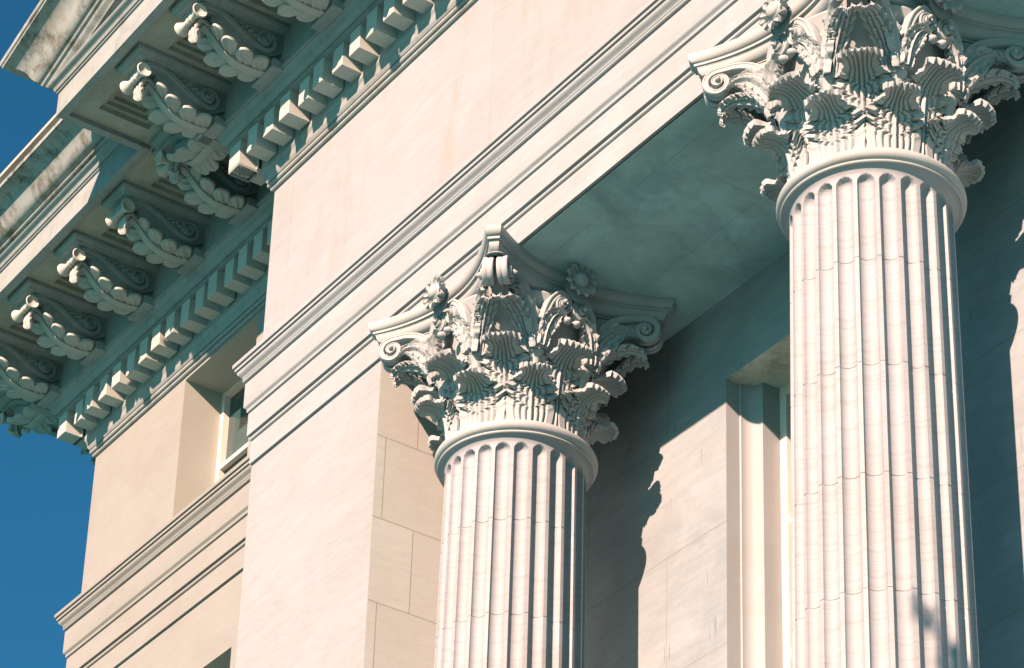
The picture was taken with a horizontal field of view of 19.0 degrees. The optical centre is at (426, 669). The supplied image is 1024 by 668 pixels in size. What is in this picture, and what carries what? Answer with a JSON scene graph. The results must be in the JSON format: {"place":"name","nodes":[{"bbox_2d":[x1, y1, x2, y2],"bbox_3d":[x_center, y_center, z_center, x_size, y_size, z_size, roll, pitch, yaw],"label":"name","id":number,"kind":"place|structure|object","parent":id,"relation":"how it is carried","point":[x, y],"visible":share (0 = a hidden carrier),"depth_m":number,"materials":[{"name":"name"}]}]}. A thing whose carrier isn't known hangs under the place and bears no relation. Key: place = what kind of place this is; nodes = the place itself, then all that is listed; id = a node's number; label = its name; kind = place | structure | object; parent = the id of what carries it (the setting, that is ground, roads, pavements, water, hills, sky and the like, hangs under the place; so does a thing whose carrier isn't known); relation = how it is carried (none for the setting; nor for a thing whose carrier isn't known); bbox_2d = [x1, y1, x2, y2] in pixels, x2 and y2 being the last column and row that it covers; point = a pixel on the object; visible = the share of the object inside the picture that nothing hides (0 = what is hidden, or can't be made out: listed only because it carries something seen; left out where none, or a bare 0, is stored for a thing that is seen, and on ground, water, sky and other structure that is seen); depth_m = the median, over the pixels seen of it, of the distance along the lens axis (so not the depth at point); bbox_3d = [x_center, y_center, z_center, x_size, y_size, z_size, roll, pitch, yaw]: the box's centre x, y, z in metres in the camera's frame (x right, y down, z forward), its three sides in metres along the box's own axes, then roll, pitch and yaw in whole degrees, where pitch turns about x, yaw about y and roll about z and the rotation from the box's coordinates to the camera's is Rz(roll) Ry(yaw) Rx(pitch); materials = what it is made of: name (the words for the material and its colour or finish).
{"place":"outdoors","nodes":[
{"label":"outdoors","id":0,"kind":"place"},
{"bbox_2d":[0,0,94,667],"label":"sky","id":1,"kind":"structure","parent":0,"point":[46,482],"materials":[{"name":"blue"}]},
{"bbox_3d":[2.457,8.670,16.924,7.500,3.800,20.500,19,-32,-28],"label":"podium","id":2,"kind":"object","parent":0,"visible":0},
{"bbox_2d":[81,306,265,667],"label":"wing wall","id":3,"kind":"structure","parent":2,"relation":"on","point":[178,448],"depth_m":27.74,"materials":[{"name":"stone"}]},
{"bbox_2d":[0,114,274,464],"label":"wing cornice","id":4,"kind":"structure","parent":3,"relation":"on","point":[133,286],"depth_m":27.88,"materials":[{"name":"stone"}]},
{"bbox_2d":[54,454,251,667],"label":"wing architrave","id":5,"kind":"object","parent":3,"relation":"attached to","point":[181,563],"visible":0.62,"depth_m":26.82,"materials":[{"name":"stone"}]},
{"bbox_2d":[215,378,248,481],"bbox_3d":[-1.519,-2.024,27.207,0.070,1.663,1.304,19,-32,-28],"label":"window","id":6,"kind":"structure","parent":3,"relation":"in","point":[233,439],"depth_m":27.76,"materials":[{"name":"white glass"}]},
{"bbox_2d":[235,360,443,667],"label":"pier","id":7,"kind":"structure","parent":2,"relation":"on","point":[341,565],"depth_m":22.51,"materials":[{"name":"stone"}]},
{"bbox_2d":[368,224,675,667],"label":"column","id":8,"kind":"structure","parent":2,"relation":"on","point":[510,358],"depth_m":21.20,"materials":[{"name":"stone"}]},
{"bbox_2d":[584,83,1023,667],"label":"wall","id":9,"kind":"structure","parent":2,"relation":"on","point":[688,529],"depth_m":21.13,"materials":[{"name":"stone"}]},
{"bbox_2d":[778,383,791,667],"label":"window","id":10,"kind":"structure","parent":9,"relation":"in","point":[785,406],"depth_m":21.06,"materials":[{"name":"white glass"}]},
{"bbox_2d":[688,0,1023,667],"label":"column","id":11,"kind":"structure","parent":2,"relation":"on","point":[862,122],"depth_m":17.97,"materials":[{"name":"stone"}]},
{"bbox_2d":[232,0,796,464],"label":"entablature","id":12,"kind":"structure","parent":11,"relation":"on","point":[522,122],"depth_m":22.61,"materials":[{"name":"stone"}]},
{"bbox_2d":[0,0,476,191],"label":"portico cornice","id":13,"kind":"structure","parent":12,"relation":"on","point":[274,95],"depth_m":25.24,"materials":[{"name":"stone"}]},
{"bbox_2d":[521,0,1023,344],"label":"porch ceiling","id":14,"kind":"structure","parent":11,"relation":"on","point":[680,210],"depth_m":21.05,"materials":[{"name":"paint"}]}
]}

